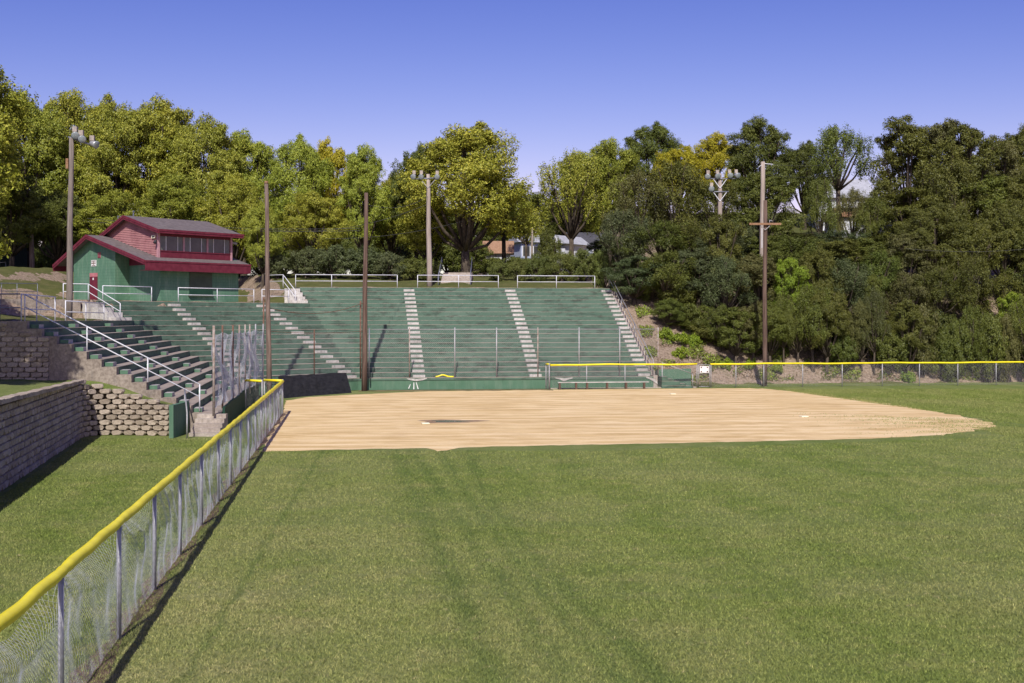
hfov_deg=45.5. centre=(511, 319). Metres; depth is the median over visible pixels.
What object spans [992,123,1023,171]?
tree
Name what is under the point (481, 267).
thicket
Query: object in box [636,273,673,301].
tree
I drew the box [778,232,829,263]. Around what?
tree
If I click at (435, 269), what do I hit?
shrub
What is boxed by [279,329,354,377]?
backstop fence
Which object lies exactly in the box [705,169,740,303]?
light pole
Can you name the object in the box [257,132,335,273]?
tree
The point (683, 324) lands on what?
bush
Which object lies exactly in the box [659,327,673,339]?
weed clump
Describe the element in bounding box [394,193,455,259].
tree
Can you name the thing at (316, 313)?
cable
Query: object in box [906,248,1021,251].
cable
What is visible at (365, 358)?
backstop pole
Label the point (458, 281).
railing
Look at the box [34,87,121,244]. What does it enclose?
tree
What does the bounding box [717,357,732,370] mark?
weed clump
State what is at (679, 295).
tree
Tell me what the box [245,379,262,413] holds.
field fence
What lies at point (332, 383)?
rubber mat
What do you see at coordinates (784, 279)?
tree
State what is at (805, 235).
tree
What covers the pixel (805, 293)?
tree
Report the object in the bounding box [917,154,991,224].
tree
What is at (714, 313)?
bush
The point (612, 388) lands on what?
concrete walk
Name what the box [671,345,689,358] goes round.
weed clump
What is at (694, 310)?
tree
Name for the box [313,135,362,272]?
tree
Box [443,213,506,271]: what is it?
tree
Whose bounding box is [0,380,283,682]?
field fence
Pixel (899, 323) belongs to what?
bush
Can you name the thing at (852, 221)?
house
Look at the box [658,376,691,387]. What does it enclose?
side steps
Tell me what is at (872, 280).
tree
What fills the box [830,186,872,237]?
tree
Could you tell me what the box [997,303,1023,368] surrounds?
bush
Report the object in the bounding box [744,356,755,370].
weed clump
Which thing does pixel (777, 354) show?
ground cover
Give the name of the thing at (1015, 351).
bush
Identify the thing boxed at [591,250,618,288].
hedge shrub
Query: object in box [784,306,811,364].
bush
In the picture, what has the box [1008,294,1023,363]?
bush
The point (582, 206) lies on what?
tree
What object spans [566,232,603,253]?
house
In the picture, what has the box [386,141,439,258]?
tree
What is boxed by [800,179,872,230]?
house
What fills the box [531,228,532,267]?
utility pole
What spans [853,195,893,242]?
tree
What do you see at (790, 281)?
tree
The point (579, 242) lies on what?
house
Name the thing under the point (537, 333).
backstop fence
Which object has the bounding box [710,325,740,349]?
tree
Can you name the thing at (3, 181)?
tree
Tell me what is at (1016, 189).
tree
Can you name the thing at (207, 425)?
entry steps
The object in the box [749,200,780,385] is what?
utility pole
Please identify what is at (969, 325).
bush
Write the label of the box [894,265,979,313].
tree
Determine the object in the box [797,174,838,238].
tree
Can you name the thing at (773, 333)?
tree
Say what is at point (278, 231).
cable
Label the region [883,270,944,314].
tree
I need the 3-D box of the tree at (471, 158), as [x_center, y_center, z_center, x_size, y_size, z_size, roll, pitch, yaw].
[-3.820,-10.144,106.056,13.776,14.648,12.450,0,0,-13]
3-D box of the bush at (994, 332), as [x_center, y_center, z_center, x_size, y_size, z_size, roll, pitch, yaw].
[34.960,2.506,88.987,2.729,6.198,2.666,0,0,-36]
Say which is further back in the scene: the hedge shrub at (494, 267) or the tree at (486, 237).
the tree at (486, 237)
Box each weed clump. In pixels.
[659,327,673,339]
[668,331,689,344]
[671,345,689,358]
[683,333,702,346]
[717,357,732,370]
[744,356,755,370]
[769,360,783,373]
[901,370,915,382]
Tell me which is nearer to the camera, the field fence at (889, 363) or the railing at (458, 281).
the field fence at (889, 363)
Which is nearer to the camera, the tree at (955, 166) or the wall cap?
the wall cap
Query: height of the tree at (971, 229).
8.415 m
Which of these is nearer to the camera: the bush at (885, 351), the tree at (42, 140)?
the bush at (885, 351)
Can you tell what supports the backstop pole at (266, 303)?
on the lawn at (580, 474)
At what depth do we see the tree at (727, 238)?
94.82 m
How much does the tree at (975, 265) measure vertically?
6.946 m
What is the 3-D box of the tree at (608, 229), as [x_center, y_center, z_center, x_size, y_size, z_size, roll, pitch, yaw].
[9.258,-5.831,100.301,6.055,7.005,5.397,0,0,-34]
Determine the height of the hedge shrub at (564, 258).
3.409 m
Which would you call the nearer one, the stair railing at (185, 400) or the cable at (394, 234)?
the stair railing at (185, 400)
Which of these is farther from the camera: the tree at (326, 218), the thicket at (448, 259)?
the thicket at (448, 259)
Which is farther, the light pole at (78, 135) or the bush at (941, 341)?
the bush at (941, 341)
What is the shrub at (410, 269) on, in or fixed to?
on the hill
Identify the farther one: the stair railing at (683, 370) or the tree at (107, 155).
the tree at (107, 155)
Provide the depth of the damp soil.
54.86 m
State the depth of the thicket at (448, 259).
121.03 m
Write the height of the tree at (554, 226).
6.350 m
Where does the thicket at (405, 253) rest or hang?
on the hill
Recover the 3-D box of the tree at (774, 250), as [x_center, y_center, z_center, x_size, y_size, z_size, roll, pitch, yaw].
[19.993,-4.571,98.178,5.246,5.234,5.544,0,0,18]
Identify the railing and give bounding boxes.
[0,293,19,307]
[1,283,37,298]
[21,293,55,320]
[24,294,199,410]
[63,283,120,319]
[65,300,103,320]
[102,285,151,300]
[178,287,253,302]
[184,389,187,438]
[262,289,288,302]
[270,274,295,300]
[295,274,397,287]
[417,275,498,287]
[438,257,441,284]
[517,275,594,287]
[610,280,653,374]
[662,362,692,387]
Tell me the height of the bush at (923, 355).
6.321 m
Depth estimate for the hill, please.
91.72 m
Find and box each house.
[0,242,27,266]
[483,241,513,274]
[508,235,542,274]
[554,235,588,271]
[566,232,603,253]
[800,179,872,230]
[824,208,893,239]
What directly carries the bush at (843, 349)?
on the hill
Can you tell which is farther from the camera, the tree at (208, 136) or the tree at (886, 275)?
the tree at (208, 136)
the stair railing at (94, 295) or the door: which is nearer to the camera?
the stair railing at (94, 295)
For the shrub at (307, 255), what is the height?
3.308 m
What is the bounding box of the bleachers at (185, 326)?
[82,287,657,394]
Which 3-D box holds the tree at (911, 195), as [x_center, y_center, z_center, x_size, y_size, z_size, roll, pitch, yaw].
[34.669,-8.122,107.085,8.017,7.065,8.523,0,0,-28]
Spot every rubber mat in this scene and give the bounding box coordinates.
[278,375,305,397]
[300,374,319,395]
[315,373,351,394]
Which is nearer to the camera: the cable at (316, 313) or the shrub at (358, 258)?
the cable at (316, 313)
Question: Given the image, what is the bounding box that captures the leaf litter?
[635,283,1023,383]
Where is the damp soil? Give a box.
[419,419,487,422]
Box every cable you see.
[88,221,359,231]
[261,205,424,230]
[270,303,362,313]
[271,331,361,332]
[337,221,461,238]
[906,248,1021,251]
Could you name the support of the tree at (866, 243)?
on the hill
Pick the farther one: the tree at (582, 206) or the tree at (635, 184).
the tree at (582, 206)
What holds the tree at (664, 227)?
on the hill
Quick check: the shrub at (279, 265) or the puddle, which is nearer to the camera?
the puddle
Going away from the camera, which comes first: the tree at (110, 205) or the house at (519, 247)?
the tree at (110, 205)
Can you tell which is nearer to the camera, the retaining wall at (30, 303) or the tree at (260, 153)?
the retaining wall at (30, 303)
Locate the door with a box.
[90,277,97,299]
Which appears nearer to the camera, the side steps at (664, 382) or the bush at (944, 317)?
the side steps at (664, 382)
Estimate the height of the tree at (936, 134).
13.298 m
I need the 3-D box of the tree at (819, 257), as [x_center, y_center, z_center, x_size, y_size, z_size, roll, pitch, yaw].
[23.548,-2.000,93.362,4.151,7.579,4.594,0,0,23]
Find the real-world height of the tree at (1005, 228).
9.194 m
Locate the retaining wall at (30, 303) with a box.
[0,299,80,313]
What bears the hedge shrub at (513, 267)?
on the hill
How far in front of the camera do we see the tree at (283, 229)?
150.75 m
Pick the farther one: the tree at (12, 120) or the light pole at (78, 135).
the tree at (12, 120)
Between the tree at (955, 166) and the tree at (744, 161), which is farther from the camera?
the tree at (744, 161)
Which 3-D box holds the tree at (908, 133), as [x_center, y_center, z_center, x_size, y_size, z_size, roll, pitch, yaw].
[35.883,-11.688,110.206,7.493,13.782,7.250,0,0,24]
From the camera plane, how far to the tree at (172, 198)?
105.32 m
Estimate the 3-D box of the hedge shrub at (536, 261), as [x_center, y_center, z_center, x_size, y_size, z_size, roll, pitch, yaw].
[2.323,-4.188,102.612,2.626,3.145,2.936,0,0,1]
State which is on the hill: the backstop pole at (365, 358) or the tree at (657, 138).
the tree at (657, 138)
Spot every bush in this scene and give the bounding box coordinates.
[649,298,685,329]
[665,322,695,327]
[687,323,718,341]
[703,303,734,351]
[715,306,762,366]
[735,299,771,361]
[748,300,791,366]
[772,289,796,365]
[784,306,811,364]
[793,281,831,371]
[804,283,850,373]
[829,335,860,371]
[849,297,877,371]
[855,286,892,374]
[870,331,911,372]
[878,320,899,337]
[884,299,934,371]
[889,310,932,345]
[903,303,941,376]
[926,332,960,382]
[929,309,961,347]
[939,316,976,382]
[948,317,980,354]
[959,304,990,378]
[971,311,1010,382]
[976,312,1002,359]
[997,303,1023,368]
[999,310,1023,382]
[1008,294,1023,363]
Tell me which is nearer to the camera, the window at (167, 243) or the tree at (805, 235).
the window at (167, 243)
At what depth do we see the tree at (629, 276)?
96.57 m
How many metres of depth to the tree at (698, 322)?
90.84 m
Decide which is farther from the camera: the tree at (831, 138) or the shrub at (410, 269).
the tree at (831, 138)
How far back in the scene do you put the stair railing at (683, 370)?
81.80 m
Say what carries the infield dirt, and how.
on the lawn at (580, 474)
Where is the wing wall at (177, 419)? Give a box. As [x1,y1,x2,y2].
[169,401,188,437]
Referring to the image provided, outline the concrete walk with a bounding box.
[550,386,695,388]
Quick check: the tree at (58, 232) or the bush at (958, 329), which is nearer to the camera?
the bush at (958, 329)
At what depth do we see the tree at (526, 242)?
123.60 m
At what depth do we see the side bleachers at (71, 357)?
53.47 m
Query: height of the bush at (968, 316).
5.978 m
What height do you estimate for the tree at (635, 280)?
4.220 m
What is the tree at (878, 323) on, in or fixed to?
on the hill
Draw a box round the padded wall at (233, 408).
[222,379,258,423]
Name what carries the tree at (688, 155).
on the hill
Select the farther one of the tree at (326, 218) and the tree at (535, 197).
the tree at (535, 197)
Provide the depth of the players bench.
80.22 m
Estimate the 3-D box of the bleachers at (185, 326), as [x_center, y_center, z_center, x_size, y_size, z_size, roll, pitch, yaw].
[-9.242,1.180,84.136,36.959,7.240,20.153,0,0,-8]
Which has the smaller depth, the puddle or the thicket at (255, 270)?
the puddle
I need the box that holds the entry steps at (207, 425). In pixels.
[189,414,227,436]
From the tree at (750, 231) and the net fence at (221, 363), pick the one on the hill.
the tree at (750, 231)
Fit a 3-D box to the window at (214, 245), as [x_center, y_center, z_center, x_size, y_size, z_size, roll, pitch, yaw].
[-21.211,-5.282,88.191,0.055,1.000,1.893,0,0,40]
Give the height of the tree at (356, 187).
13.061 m
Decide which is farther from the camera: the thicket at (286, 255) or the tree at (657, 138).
the tree at (657, 138)
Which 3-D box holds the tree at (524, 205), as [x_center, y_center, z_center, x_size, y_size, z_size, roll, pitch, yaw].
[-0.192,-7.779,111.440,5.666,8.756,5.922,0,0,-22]
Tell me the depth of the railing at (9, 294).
49.71 m
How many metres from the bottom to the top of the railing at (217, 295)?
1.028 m
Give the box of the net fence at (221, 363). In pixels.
[211,324,263,415]
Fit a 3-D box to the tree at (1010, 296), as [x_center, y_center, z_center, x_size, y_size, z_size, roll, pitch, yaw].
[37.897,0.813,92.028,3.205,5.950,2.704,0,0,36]
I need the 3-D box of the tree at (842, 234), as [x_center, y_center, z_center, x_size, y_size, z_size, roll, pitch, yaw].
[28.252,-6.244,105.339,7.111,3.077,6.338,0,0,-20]
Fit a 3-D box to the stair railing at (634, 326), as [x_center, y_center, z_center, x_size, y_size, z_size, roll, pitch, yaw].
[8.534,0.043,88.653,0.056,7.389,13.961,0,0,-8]
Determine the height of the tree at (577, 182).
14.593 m
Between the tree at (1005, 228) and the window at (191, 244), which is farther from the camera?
the tree at (1005, 228)
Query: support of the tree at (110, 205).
on the hill
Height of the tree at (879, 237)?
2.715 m
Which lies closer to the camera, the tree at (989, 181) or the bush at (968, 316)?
the bush at (968, 316)
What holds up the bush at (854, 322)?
on the hill
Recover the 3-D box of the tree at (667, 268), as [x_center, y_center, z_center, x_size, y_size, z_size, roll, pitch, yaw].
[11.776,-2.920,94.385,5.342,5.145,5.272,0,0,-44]
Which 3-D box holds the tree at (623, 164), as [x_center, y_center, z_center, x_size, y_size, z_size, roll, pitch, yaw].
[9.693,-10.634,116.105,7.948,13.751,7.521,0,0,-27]
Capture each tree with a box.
[0,65,39,210]
[0,70,26,259]
[0,172,61,266]
[1,84,79,266]
[1,222,62,246]
[20,189,90,261]
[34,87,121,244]
[64,92,171,218]
[73,188,138,238]
[110,92,206,215]
[132,172,221,221]
[151,111,248,227]
[192,171,264,261]
[205,129,284,275]
[239,200,285,289]
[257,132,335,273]
[270,214,291,248]
[276,189,357,273]
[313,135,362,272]
[329,190,358,242]
[335,142,391,248]
[370,175,410,271]
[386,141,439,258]
[390,119,541,272]
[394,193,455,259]
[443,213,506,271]
[478,195,536,262]
[507,207,542,258]
[516,191,563,248]
[535,147,613,255]
[537,227,562,271]
[540,203,596,235]
[551,150,592,229]
[577,136,650,266]
[595,208,658,264]
[598,166,674,262]
[599,255,665,305]
[611,218,705,264]
[616,262,639,287]
[622,121,683,209]
[635,248,697,312]
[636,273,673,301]
[638,155,711,261]
[650,143,705,221]
[653,288,698,310]
[668,217,729,256]
[670,245,733,308]
[671,303,708,328]
[685,180,751,236]
[691,219,757,274]
[691,254,760,316]
[693,130,739,216]
[694,316,719,336]
[700,213,747,306]
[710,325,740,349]
[723,171,807,236]
[725,114,797,225]
[728,252,795,306]
[734,232,788,266]
[768,262,798,300]
[770,232,843,257]
[770,257,813,314]
[778,139,832,229]
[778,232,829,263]
[796,245,845,305]
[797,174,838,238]
[797,238,875,289]
[807,230,880,254]
[809,121,880,239]
[817,254,878,317]
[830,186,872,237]
[839,238,903,280]
[843,234,898,254]
[850,249,902,318]
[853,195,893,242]
[854,274,884,315]
[864,114,949,226]
[867,187,943,242]
[881,231,942,294]
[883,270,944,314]
[893,117,979,242]
[893,199,971,300]
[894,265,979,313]
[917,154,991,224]
[931,122,1006,253]
[932,217,1005,283]
[940,251,994,312]
[956,173,1023,244]
[957,271,1023,318]
[971,134,1023,221]
[973,200,1023,294]
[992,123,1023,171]
[992,171,1023,227]
[997,291,1023,327]
[1000,218,1023,280]
[1008,266,1023,294]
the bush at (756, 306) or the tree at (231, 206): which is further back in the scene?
the tree at (231, 206)
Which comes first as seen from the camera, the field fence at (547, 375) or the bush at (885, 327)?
the field fence at (547, 375)
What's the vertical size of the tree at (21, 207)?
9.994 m
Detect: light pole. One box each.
[66,126,99,319]
[410,170,439,286]
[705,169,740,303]
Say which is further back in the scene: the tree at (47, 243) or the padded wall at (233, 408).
the tree at (47, 243)
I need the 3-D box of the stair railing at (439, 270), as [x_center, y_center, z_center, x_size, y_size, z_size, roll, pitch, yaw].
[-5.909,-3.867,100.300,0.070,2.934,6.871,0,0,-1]
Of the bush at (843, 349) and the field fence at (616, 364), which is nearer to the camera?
the field fence at (616, 364)
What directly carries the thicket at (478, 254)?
on the hill
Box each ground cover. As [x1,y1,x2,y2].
[635,278,1023,381]
[635,279,1023,380]
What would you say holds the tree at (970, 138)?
on the hill
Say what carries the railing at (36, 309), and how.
on the side bleachers at (71, 357)
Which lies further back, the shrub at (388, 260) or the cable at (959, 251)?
the shrub at (388, 260)
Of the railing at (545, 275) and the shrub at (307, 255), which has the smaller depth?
the railing at (545, 275)
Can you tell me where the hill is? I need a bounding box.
[0,212,1023,386]
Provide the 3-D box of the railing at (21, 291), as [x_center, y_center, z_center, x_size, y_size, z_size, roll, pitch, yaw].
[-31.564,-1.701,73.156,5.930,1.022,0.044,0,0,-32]
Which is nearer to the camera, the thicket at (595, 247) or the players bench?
the players bench
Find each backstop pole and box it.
[263,181,271,397]
[360,193,369,390]
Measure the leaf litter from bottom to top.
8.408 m
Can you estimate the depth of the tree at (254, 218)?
100.60 m
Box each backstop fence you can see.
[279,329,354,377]
[373,327,658,377]
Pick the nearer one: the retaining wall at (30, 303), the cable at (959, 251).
the retaining wall at (30, 303)
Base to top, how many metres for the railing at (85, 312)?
1.028 m
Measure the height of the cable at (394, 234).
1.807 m
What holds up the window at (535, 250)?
in the house at (519, 247)
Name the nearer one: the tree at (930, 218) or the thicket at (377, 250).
the tree at (930, 218)
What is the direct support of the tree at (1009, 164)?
on the hill
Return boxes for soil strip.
[69,414,285,682]
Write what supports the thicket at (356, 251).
on the hill
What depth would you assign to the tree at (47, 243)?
147.71 m
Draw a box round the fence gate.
[698,364,709,386]
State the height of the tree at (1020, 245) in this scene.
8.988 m
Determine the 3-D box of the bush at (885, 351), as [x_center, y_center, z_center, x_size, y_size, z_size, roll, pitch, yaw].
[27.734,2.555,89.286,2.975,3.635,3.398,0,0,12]
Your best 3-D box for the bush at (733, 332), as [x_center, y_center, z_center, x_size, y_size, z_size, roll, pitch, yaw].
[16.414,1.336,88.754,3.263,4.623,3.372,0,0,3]
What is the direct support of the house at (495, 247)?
on the hill
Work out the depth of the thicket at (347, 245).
124.56 m
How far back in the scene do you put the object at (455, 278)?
101.20 m
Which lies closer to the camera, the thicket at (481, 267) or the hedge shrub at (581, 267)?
the hedge shrub at (581, 267)
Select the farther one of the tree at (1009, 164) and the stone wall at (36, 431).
the tree at (1009, 164)
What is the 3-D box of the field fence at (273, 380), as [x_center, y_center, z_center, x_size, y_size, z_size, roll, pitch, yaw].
[-11.715,3.810,59.900,1.251,1.780,0.124,0,0,30]
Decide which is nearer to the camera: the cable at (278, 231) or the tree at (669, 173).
the cable at (278, 231)
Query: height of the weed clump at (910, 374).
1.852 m
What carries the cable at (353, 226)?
attached to the light pole at (428, 226)
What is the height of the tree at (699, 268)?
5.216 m
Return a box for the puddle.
[433,420,462,421]
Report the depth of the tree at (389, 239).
115.49 m
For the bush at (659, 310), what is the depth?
91.47 m
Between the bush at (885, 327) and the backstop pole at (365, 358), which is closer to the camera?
the backstop pole at (365, 358)
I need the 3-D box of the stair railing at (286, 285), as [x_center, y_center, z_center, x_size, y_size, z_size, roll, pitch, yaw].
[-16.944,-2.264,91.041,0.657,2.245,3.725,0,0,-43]
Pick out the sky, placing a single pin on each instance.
(559, 76)
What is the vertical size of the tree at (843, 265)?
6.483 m
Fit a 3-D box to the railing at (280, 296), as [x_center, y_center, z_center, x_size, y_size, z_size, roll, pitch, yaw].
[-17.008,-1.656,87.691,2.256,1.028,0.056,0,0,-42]
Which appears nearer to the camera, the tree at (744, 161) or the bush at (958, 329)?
the bush at (958, 329)
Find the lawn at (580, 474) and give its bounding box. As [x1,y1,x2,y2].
[0,382,1023,682]
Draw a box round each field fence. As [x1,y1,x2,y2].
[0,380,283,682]
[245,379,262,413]
[263,379,282,409]
[545,363,550,389]
[550,363,696,388]
[710,361,1023,387]
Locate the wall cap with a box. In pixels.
[0,380,83,404]
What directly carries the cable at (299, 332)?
attached to the backstop pole at (365, 358)
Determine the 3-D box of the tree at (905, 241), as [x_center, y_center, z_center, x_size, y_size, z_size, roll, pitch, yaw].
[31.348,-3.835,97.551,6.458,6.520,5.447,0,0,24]
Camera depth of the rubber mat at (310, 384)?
73.58 m
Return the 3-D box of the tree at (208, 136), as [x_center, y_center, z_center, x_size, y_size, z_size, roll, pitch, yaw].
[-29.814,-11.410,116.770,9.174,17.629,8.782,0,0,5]
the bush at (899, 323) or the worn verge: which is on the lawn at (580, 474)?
the worn verge
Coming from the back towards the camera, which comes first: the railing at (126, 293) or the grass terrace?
the railing at (126, 293)
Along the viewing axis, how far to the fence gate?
81.95 m
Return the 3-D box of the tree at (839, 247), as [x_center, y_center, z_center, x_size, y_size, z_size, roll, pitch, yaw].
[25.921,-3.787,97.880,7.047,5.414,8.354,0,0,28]
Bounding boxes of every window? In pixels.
[160,236,182,250]
[185,237,205,252]
[208,239,228,253]
[522,245,529,255]
[533,246,539,253]
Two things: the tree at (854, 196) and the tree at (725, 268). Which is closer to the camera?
the tree at (725, 268)
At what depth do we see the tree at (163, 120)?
117.98 m
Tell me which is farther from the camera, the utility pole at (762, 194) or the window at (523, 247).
the window at (523, 247)
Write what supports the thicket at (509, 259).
on the hill
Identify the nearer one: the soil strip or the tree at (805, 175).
the soil strip
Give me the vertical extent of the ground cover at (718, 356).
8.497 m
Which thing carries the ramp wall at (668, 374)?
on the lawn at (580, 474)
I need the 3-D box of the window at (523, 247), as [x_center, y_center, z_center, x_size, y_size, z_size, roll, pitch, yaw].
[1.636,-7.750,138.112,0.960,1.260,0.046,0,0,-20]
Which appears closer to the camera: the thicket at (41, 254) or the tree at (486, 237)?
the thicket at (41, 254)
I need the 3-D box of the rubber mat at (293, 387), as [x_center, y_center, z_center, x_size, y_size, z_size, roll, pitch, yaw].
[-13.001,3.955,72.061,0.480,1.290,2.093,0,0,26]
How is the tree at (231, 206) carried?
on the hill
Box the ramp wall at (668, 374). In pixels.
[656,369,690,385]
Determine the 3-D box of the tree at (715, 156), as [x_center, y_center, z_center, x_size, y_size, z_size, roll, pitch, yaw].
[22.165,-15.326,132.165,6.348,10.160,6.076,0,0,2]
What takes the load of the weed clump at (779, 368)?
on the hill
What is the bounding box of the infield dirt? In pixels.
[263,388,994,451]
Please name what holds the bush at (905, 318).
on the hill
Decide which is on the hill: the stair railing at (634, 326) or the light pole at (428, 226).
the light pole at (428, 226)
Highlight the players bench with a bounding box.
[557,381,648,389]
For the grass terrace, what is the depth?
47.44 m
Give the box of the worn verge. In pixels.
[358,389,551,391]
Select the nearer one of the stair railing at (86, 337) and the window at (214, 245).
the stair railing at (86, 337)
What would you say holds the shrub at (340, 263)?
on the hill
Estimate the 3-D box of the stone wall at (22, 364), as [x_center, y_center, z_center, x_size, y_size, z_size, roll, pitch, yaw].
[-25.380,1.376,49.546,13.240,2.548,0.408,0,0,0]
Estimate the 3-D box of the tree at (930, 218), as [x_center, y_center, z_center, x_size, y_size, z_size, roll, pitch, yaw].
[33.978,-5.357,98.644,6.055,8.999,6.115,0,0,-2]
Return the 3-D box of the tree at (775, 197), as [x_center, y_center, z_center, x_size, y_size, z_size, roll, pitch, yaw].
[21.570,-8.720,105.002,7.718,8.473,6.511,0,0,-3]
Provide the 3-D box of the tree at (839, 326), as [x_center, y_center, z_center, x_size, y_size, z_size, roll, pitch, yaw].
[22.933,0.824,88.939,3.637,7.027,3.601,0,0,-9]
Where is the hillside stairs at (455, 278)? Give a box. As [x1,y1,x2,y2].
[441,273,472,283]
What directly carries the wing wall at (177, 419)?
on the lawn at (580, 474)
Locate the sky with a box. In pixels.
[0,0,1023,274]
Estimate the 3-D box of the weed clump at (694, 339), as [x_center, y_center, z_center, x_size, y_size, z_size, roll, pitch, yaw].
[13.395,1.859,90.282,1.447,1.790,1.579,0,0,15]
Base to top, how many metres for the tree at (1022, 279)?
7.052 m
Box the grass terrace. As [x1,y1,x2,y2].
[0,379,171,404]
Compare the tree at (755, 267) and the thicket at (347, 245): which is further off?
the thicket at (347, 245)
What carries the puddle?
on the damp soil
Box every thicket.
[34,244,66,267]
[34,246,51,267]
[238,252,283,274]
[275,244,292,273]
[309,239,355,273]
[345,240,369,273]
[369,240,387,274]
[381,241,422,274]
[422,241,473,274]
[447,236,495,274]
[470,257,507,274]
[496,256,530,273]
[585,240,619,259]
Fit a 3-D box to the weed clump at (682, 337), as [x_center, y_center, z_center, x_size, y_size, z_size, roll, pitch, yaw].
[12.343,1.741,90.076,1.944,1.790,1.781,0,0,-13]
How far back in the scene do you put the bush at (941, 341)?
88.56 m
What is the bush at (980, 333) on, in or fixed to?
on the hill
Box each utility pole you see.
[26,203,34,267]
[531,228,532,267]
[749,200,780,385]
[759,161,772,298]
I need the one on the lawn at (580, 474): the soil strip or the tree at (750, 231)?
the soil strip
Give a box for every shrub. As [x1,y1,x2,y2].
[256,254,296,278]
[286,246,327,277]
[312,243,357,278]
[346,244,384,277]
[371,251,406,279]
[393,257,426,279]
[413,257,441,280]
[486,258,509,280]
[504,256,532,280]
[525,251,552,281]
[544,250,575,281]
[566,247,598,281]
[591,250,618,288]
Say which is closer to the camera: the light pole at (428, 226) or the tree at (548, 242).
the light pole at (428, 226)
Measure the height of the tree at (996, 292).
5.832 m
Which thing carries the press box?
on the plaza
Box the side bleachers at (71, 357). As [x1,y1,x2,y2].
[0,320,251,432]
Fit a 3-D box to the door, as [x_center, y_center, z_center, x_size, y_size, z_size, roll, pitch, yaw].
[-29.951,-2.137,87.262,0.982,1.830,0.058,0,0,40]
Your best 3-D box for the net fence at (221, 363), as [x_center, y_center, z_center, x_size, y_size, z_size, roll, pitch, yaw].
[-13.196,2.065,58.974,0.759,3.630,20.199,0,0,-7]
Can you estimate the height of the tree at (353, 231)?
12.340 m
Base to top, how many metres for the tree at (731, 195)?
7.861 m
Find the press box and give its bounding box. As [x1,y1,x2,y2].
[52,211,250,301]
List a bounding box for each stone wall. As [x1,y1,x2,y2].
[0,322,49,379]
[0,379,168,490]
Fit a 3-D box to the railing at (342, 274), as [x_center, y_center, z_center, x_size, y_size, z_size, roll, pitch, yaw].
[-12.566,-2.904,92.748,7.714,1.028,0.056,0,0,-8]
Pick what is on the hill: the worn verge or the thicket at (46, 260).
the thicket at (46, 260)
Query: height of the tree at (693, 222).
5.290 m

